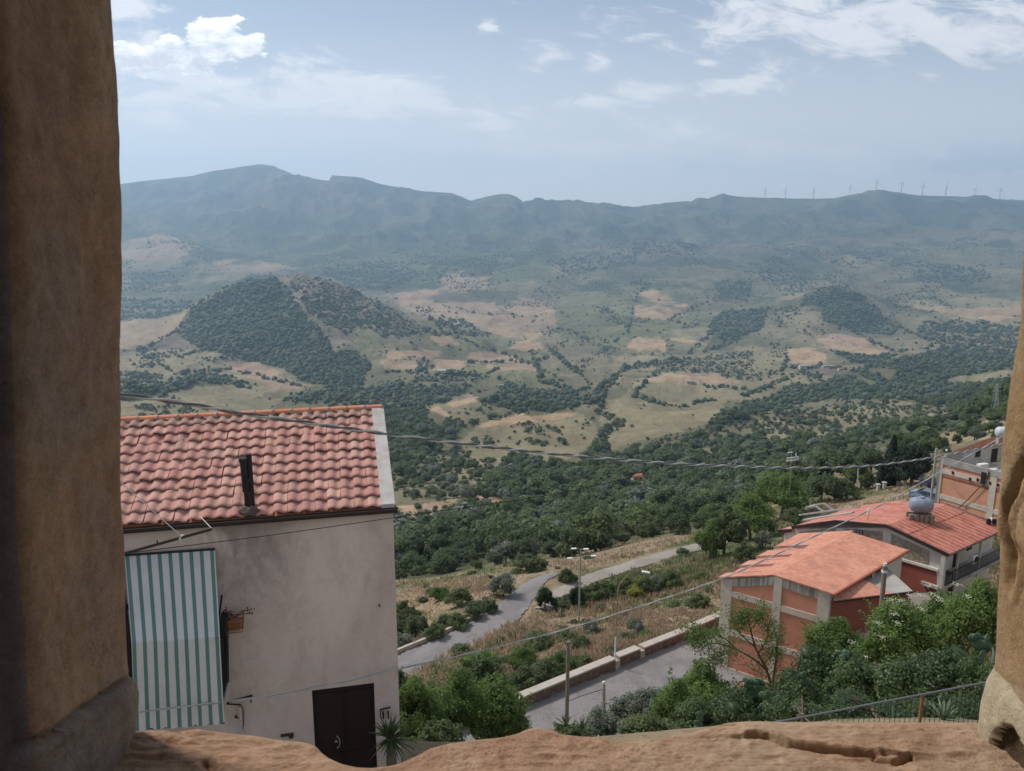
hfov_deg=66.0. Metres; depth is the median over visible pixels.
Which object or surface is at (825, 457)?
hillside tree
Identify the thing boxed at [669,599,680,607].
weed clump
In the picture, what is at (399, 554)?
olive tree
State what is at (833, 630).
garden shrub
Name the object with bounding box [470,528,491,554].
oak tree
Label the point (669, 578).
slope shrub
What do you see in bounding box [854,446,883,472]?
hillside tree
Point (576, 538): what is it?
oak tree
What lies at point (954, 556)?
door
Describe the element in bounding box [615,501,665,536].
leafy tree
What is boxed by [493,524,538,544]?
oak tree
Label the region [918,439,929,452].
oak tree
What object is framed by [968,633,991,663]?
prickly pear
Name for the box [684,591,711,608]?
slope shrub
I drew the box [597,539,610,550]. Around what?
oak tree
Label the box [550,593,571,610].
slope shrub
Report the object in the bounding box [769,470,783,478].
oak tree
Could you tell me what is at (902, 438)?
leafy tree
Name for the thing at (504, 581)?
slope shrub
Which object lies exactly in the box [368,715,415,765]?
yucca
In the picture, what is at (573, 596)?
slope shrub
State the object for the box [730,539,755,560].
hillside tree
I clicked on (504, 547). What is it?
olive tree
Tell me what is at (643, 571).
arm lamp
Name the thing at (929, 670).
garden shrub
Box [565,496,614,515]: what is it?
oak tree
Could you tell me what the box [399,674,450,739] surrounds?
bushy tree
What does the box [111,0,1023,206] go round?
sky
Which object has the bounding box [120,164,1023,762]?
ground
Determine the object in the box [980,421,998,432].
leafy tree
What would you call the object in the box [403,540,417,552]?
oak tree
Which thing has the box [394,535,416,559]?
leafy tree
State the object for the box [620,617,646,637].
slope shrub
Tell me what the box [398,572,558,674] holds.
road
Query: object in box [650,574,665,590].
slope shrub
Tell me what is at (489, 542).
leafy tree
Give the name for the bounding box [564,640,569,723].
wooden pole
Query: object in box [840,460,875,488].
hillside tree
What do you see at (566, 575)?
slope shrub
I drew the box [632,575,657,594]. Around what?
slope shrub
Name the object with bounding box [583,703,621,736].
garden shrub
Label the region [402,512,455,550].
oak tree
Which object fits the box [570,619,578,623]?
weed clump
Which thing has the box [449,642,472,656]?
weed clump
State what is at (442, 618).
slope shrub
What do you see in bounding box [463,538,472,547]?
oak tree
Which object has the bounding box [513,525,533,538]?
oak tree
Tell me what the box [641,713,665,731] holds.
plant
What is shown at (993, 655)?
prickly pear
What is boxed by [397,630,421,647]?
slope shrub
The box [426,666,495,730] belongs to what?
bushy tree
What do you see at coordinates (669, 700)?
garden shrub
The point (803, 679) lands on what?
prickly pear
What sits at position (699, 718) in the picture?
prickly pear
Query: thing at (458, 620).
slope shrub
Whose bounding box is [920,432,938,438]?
oak tree
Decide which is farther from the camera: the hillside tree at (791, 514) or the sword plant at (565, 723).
the hillside tree at (791, 514)
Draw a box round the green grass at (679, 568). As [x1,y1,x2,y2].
[395,464,999,689]
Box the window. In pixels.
[853,529,863,535]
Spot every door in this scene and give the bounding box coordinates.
[312,683,376,767]
[947,586,952,595]
[952,553,959,567]
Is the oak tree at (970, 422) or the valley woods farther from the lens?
the valley woods
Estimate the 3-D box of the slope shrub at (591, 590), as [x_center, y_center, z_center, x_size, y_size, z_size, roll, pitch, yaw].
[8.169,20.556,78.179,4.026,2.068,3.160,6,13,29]
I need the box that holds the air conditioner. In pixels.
[968,553,977,564]
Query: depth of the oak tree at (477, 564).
129.43 m
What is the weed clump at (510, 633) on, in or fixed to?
on the ground at (282, 208)
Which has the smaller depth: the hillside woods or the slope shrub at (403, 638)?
the slope shrub at (403, 638)
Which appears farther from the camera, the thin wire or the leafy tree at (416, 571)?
the leafy tree at (416, 571)
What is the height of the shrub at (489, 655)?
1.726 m
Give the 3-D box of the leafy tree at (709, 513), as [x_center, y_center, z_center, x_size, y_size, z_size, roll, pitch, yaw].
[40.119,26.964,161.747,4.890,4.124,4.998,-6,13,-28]
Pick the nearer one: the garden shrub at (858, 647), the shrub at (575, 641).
the garden shrub at (858, 647)
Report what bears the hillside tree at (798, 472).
on the ground at (282, 208)
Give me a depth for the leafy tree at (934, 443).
166.37 m
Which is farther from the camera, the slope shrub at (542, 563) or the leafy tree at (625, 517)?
the leafy tree at (625, 517)
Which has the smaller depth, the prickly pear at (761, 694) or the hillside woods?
the prickly pear at (761, 694)
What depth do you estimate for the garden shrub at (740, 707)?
22.07 m
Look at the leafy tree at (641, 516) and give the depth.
139.42 m
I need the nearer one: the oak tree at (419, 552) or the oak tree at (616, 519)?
the oak tree at (616, 519)
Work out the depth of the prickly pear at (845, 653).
24.52 m
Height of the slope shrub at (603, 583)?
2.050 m
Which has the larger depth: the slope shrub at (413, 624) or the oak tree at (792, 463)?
the oak tree at (792, 463)
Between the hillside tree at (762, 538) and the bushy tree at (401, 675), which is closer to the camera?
the bushy tree at (401, 675)
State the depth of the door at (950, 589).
61.62 m
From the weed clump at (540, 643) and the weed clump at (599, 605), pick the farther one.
the weed clump at (599, 605)
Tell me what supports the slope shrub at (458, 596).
on the ground at (282, 208)
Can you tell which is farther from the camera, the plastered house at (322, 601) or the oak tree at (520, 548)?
the oak tree at (520, 548)
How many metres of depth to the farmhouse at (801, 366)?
1806.28 m
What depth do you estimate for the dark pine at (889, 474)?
115.52 m
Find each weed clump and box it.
[412,610,424,616]
[417,596,428,603]
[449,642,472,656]
[467,570,477,574]
[495,635,507,644]
[508,630,523,637]
[520,627,554,651]
[556,626,578,641]
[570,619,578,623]
[582,554,595,558]
[595,603,606,611]
[618,632,634,639]
[638,629,655,638]
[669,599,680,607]
[675,547,689,555]
[691,571,709,579]
[702,586,713,592]
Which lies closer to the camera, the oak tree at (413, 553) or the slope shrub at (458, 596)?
the slope shrub at (458, 596)
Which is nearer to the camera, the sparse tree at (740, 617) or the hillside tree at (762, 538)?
the sparse tree at (740, 617)
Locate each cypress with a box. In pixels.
[875,463,884,487]
[883,435,898,486]
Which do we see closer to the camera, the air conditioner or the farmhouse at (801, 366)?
the air conditioner
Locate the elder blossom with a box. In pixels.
[848,581,971,658]
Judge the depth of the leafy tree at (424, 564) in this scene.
180.76 m
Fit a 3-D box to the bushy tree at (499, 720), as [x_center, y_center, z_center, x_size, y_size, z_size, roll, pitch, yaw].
[-1.012,14.841,34.819,4.074,4.634,3.527,8,14,35]
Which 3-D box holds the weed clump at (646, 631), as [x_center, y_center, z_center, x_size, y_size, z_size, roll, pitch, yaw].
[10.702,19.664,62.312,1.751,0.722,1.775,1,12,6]
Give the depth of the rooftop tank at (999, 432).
84.47 m
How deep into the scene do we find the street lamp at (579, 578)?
69.90 m
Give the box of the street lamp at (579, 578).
[567,548,595,621]
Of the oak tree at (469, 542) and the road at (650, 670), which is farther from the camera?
the oak tree at (469, 542)
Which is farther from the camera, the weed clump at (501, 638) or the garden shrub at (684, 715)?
the weed clump at (501, 638)
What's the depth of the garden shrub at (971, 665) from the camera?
22.17 m
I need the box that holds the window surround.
[0,0,1023,770]
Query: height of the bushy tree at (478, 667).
8.936 m
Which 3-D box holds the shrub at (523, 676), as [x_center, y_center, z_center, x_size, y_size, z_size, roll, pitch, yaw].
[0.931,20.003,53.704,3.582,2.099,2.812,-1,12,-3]
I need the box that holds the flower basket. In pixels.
[223,607,254,633]
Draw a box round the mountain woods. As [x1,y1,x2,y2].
[121,209,1023,339]
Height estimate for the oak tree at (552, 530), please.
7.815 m
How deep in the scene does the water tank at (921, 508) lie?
61.07 m
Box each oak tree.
[395,568,407,579]
[396,558,406,571]
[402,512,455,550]
[402,551,417,558]
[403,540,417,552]
[413,534,428,556]
[423,529,459,554]
[425,561,433,573]
[430,548,462,563]
[430,558,438,573]
[431,552,450,574]
[440,544,458,560]
[448,555,459,571]
[451,539,469,558]
[455,545,474,561]
[457,549,481,562]
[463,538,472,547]
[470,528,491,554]
[470,559,484,569]
[486,552,504,565]
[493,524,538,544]
[505,538,528,560]
[506,534,538,554]
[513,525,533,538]
[530,520,565,550]
[539,538,561,557]
[551,534,585,557]
[552,526,590,556]
[557,503,593,543]
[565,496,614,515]
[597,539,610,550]
[613,514,623,529]
[620,499,642,519]
[646,499,683,525]
[649,487,676,505]
[661,491,694,521]
[664,509,693,534]
[691,486,731,507]
[768,455,811,474]
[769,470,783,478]
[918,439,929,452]
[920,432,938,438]
[938,435,951,446]
[950,433,962,442]
[959,427,968,436]
[960,416,980,430]
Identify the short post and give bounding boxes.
[569,681,605,735]
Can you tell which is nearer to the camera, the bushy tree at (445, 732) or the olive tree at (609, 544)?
the bushy tree at (445, 732)
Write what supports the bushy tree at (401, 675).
on the ground at (282, 208)
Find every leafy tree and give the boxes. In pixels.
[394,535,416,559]
[401,552,426,568]
[402,565,409,572]
[408,565,423,575]
[411,557,428,570]
[431,553,457,571]
[431,555,456,571]
[477,520,516,552]
[560,505,616,550]
[612,532,632,543]
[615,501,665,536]
[626,507,667,537]
[634,520,654,537]
[646,502,663,509]
[647,515,664,535]
[689,511,712,528]
[690,504,698,514]
[694,508,714,517]
[699,501,721,513]
[710,510,721,518]
[801,481,809,489]
[889,428,924,449]
[918,438,941,451]
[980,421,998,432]
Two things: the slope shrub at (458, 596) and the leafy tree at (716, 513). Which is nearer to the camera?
the slope shrub at (458, 596)
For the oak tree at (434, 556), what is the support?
on the ground at (282, 208)
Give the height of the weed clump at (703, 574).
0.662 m
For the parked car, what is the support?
on the ground at (282, 208)
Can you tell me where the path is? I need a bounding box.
[535,541,727,610]
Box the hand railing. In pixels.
[774,681,985,722]
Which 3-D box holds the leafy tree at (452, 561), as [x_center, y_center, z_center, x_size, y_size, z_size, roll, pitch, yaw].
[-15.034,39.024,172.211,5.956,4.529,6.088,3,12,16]
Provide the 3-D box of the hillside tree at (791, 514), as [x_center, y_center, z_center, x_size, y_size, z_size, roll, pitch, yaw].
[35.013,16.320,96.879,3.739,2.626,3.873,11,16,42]
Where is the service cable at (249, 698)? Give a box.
[138,436,1002,712]
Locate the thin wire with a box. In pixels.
[127,399,1007,553]
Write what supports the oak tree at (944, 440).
on the ground at (282, 208)
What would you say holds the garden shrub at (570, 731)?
on the ground at (282, 208)
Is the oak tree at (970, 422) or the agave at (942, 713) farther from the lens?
the oak tree at (970, 422)
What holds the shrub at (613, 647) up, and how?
on the ground at (282, 208)
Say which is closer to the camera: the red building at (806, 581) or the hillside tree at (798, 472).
the red building at (806, 581)
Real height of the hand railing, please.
1.418 m
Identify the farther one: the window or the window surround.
the window
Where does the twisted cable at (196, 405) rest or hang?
attached to the plastered house at (322, 601)
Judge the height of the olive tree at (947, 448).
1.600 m
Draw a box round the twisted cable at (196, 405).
[121,392,1002,468]
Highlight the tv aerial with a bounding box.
[786,452,798,521]
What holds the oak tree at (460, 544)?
on the ground at (282, 208)
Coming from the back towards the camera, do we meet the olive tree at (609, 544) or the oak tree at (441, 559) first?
the oak tree at (441, 559)
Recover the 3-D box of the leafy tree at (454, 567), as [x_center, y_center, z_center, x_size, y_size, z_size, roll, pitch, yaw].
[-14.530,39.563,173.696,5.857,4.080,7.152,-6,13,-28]
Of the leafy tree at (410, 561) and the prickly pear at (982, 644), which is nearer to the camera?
the prickly pear at (982, 644)
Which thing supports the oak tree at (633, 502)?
on the ground at (282, 208)
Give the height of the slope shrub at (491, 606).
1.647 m
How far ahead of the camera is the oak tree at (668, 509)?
164.48 m
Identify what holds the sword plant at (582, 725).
on the ground at (282, 208)
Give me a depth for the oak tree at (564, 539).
126.24 m
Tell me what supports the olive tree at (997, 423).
on the ground at (282, 208)
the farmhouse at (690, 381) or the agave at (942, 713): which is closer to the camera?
the agave at (942, 713)
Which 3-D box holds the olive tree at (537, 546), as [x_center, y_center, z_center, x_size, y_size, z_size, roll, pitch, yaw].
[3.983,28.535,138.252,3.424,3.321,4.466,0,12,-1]
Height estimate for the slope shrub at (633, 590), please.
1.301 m
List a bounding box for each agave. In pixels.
[881,705,903,717]
[924,698,964,721]
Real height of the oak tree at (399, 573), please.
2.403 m
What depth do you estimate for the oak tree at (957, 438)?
187.91 m
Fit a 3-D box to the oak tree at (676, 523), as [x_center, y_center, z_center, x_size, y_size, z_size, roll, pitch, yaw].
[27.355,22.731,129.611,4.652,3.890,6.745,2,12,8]
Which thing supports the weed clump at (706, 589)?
on the ground at (282, 208)
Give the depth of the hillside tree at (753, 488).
142.17 m
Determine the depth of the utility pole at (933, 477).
88.69 m
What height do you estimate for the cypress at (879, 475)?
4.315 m
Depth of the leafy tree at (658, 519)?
138.63 m
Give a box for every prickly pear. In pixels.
[693,711,703,727]
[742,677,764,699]
[758,689,782,718]
[797,671,810,690]
[834,649,852,666]
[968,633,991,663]
[991,630,996,664]
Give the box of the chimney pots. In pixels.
[986,518,996,524]
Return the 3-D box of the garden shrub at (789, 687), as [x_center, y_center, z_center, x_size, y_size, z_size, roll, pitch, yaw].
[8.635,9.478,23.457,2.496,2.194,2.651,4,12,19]
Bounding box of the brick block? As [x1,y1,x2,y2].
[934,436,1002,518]
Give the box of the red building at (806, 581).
[716,530,909,683]
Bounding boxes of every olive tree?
[394,549,404,560]
[483,539,517,562]
[530,539,543,555]
[603,533,615,548]
[649,526,660,536]
[908,440,920,447]
[940,446,951,452]
[967,426,987,439]
[992,420,1003,426]
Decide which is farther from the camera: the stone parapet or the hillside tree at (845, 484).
the hillside tree at (845, 484)
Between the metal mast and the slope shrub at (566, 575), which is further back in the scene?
the slope shrub at (566, 575)
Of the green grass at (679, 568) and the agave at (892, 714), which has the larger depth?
the green grass at (679, 568)
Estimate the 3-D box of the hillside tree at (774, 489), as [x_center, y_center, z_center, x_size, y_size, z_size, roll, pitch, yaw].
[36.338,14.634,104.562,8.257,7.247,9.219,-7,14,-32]
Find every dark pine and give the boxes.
[880,454,900,482]
[886,442,938,484]
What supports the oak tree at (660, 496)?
on the ground at (282, 208)
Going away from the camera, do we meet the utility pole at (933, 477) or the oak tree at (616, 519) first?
the utility pole at (933, 477)
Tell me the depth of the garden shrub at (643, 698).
33.22 m
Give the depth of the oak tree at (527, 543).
133.72 m
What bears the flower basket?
attached to the plastered house at (322, 601)
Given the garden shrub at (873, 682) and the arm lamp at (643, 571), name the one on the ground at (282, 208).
the garden shrub at (873, 682)
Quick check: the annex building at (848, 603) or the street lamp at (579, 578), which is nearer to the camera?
the annex building at (848, 603)
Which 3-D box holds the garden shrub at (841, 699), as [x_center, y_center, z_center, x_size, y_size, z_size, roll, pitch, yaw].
[8.019,7.543,17.608,2.125,1.162,2.436,0,12,-1]
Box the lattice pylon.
[991,383,1000,407]
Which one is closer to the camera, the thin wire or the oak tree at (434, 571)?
the thin wire
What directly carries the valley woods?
on the ground at (282, 208)
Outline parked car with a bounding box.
[908,488,935,501]
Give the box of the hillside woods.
[121,376,1010,539]
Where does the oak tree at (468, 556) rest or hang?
on the ground at (282, 208)
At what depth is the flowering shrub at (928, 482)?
93.69 m
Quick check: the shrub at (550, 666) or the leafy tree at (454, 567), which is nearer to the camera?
the shrub at (550, 666)
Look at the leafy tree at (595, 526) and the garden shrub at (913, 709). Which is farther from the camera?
the leafy tree at (595, 526)
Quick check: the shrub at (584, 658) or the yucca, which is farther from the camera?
the shrub at (584, 658)
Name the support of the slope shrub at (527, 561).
on the ground at (282, 208)
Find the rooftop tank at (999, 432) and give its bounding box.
[995,427,1004,443]
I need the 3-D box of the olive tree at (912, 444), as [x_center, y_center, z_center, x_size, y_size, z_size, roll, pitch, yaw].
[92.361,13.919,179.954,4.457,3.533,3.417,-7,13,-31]
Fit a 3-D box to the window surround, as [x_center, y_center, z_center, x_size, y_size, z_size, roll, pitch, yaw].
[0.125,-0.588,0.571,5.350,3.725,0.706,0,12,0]
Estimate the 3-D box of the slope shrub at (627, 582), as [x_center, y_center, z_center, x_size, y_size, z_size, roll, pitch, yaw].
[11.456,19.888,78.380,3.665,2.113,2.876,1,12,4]
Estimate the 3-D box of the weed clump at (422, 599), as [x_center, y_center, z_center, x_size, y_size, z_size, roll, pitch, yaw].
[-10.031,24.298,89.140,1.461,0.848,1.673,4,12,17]
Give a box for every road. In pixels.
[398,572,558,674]
[459,626,742,741]
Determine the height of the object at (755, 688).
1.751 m
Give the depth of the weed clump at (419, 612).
82.67 m
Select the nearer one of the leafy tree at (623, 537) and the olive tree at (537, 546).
the leafy tree at (623, 537)
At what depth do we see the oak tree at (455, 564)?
173.15 m
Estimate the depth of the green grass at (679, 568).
82.41 m
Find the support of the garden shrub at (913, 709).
on the ground at (282, 208)
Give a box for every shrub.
[396,600,418,617]
[396,612,408,633]
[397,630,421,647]
[400,613,429,636]
[421,620,446,640]
[426,585,449,600]
[436,612,449,626]
[440,587,473,605]
[446,611,469,630]
[454,647,503,665]
[463,600,485,619]
[480,597,498,613]
[486,572,517,596]
[502,645,540,667]
[505,661,546,690]
[510,552,538,574]
[528,656,565,681]
[532,556,550,572]
[534,583,557,609]
[546,651,580,674]
[549,720,593,736]
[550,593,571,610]
[556,568,578,581]
[567,582,586,604]
[570,634,589,650]
[570,651,592,666]
[579,619,601,634]
[582,581,608,601]
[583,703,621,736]
[596,579,616,597]
[601,646,619,654]
[601,687,645,722]
[612,573,635,595]
[616,709,674,734]
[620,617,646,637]
[625,686,662,714]
[626,583,645,596]
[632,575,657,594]
[649,678,707,723]
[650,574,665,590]
[654,657,736,720]
[658,568,683,590]
[668,696,728,729]
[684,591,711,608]
[708,682,783,722]
[762,691,836,721]
[765,666,833,710]
[790,638,864,698]
[799,616,864,652]
[807,687,911,718]
[813,650,915,703]
[842,628,906,662]
[852,653,878,667]
[858,593,967,662]
[881,643,978,703]
[888,684,979,719]
[906,588,974,654]
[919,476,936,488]
[932,577,997,659]
[951,653,994,711]
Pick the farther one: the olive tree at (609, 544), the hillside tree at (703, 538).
the olive tree at (609, 544)
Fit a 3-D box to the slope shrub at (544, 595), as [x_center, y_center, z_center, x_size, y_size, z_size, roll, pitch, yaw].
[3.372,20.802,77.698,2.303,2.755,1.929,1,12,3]
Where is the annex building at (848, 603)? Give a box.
[830,568,913,667]
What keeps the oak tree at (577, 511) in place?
on the ground at (282, 208)
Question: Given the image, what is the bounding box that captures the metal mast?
[874,562,887,665]
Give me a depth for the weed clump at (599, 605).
74.76 m
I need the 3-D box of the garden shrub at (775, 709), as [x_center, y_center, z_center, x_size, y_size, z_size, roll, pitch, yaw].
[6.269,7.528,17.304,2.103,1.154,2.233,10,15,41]
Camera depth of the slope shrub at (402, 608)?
81.64 m
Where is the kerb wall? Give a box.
[397,615,472,653]
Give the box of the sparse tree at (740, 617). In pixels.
[672,589,799,690]
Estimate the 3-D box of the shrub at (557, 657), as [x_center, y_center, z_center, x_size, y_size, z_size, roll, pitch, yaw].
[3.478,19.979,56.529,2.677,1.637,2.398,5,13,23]
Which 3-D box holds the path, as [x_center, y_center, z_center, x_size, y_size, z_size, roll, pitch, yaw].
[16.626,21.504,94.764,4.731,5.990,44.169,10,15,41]
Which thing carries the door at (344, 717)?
in the plastered house at (322, 601)
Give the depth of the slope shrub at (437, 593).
87.45 m
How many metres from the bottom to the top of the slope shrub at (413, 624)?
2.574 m
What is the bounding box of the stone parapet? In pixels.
[454,611,719,730]
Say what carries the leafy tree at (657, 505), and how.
on the ground at (282, 208)
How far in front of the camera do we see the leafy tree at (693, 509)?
209.32 m
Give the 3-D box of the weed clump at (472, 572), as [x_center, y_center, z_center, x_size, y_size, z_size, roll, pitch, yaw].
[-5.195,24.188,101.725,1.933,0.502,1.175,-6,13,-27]
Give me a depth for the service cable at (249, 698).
16.63 m
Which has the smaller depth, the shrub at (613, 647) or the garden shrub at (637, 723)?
the garden shrub at (637, 723)
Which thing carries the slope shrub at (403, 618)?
on the ground at (282, 208)
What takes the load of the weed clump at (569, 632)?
on the ground at (282, 208)
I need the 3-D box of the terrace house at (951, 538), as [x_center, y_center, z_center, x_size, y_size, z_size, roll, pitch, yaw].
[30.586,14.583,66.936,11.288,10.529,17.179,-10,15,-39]
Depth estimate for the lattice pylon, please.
231.23 m
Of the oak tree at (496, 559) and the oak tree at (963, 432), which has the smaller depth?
the oak tree at (496, 559)
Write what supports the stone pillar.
on the ground at (282, 208)
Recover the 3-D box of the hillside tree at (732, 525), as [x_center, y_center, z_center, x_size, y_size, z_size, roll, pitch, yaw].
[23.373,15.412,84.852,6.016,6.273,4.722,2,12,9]
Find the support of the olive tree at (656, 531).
on the ground at (282, 208)
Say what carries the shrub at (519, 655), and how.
on the ground at (282, 208)
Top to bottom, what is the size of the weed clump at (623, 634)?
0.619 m
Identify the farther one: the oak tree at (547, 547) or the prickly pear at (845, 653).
the oak tree at (547, 547)
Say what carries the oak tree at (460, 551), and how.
on the ground at (282, 208)
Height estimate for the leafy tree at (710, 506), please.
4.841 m
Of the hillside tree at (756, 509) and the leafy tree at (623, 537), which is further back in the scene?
the leafy tree at (623, 537)
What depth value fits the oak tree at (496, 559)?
126.69 m
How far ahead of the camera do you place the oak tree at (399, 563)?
183.32 m
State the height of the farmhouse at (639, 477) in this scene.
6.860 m
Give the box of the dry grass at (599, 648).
[395,464,999,723]
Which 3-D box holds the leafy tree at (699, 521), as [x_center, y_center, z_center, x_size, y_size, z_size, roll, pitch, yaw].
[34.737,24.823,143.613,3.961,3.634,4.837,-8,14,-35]
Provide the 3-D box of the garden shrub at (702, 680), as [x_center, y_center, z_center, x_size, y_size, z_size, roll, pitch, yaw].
[7.028,12.473,30.215,3.172,4.195,3.541,2,12,9]
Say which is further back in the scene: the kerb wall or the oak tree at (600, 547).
the oak tree at (600, 547)
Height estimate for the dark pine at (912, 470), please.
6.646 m
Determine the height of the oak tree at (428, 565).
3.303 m
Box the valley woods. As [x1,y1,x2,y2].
[120,274,1020,413]
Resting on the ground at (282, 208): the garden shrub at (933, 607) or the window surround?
the garden shrub at (933, 607)
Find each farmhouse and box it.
[630,473,643,479]
[686,380,694,383]
[797,364,810,369]
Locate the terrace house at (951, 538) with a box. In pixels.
[777,501,999,613]
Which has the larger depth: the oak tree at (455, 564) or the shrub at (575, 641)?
the oak tree at (455, 564)
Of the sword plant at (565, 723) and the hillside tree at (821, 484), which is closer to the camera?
the sword plant at (565, 723)
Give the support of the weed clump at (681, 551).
on the ground at (282, 208)
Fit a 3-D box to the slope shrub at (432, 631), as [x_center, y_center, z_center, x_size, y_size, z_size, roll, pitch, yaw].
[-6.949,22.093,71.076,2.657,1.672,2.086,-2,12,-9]
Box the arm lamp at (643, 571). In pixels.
[614,569,649,658]
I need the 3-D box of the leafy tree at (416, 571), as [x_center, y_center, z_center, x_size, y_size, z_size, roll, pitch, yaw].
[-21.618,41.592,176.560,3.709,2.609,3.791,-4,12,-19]
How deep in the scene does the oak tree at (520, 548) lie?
130.05 m
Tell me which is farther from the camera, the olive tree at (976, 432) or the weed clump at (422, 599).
the olive tree at (976, 432)
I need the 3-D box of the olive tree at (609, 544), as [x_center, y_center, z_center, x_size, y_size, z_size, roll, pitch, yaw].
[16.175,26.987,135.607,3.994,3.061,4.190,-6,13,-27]
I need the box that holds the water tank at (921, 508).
[905,496,934,522]
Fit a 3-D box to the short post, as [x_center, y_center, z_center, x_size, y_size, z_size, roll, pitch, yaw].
[4.397,19.599,46.669,2.425,5.063,0.356,4,12,20]
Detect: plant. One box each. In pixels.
[552,714,572,734]
[570,717,590,736]
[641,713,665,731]
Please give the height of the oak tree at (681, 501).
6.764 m
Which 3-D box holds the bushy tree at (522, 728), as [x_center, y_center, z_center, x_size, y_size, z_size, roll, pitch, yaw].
[-0.002,16.538,37.054,1.952,3.618,2.141,-3,12,-13]
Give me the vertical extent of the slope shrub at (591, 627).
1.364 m
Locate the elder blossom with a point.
(916, 607)
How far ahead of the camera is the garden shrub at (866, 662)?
26.84 m
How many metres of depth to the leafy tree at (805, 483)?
124.64 m
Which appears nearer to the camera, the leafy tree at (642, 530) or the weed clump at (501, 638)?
the weed clump at (501, 638)
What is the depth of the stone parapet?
55.99 m
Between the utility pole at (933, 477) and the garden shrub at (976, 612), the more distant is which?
the utility pole at (933, 477)
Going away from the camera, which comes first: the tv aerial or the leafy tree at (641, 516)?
the tv aerial
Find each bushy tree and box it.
[398,666,410,689]
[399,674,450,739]
[402,715,465,741]
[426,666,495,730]
[447,651,511,739]
[458,670,533,739]
[513,706,532,734]
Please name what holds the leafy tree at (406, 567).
on the ground at (282, 208)
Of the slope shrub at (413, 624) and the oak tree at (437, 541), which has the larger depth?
the oak tree at (437, 541)
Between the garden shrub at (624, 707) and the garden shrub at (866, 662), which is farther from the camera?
the garden shrub at (624, 707)
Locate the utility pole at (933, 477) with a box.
[930,448,947,498]
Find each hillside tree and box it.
[688,518,726,556]
[705,499,753,555]
[720,494,779,539]
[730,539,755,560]
[745,482,772,504]
[746,469,814,520]
[753,529,776,547]
[781,507,810,524]
[786,465,811,485]
[802,470,849,501]
[805,445,873,477]
[837,478,861,499]
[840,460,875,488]
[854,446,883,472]
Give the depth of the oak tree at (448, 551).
184.54 m
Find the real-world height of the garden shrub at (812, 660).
3.634 m
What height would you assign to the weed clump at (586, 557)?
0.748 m
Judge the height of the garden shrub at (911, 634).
5.854 m
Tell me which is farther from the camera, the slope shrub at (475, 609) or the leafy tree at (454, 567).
the leafy tree at (454, 567)
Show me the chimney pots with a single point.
(988, 521)
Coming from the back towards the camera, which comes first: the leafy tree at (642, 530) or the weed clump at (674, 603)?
the leafy tree at (642, 530)
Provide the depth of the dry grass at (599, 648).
71.01 m
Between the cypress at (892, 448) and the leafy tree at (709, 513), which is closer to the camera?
the cypress at (892, 448)
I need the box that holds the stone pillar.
[876,483,880,490]
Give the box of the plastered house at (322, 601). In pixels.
[120,404,400,767]

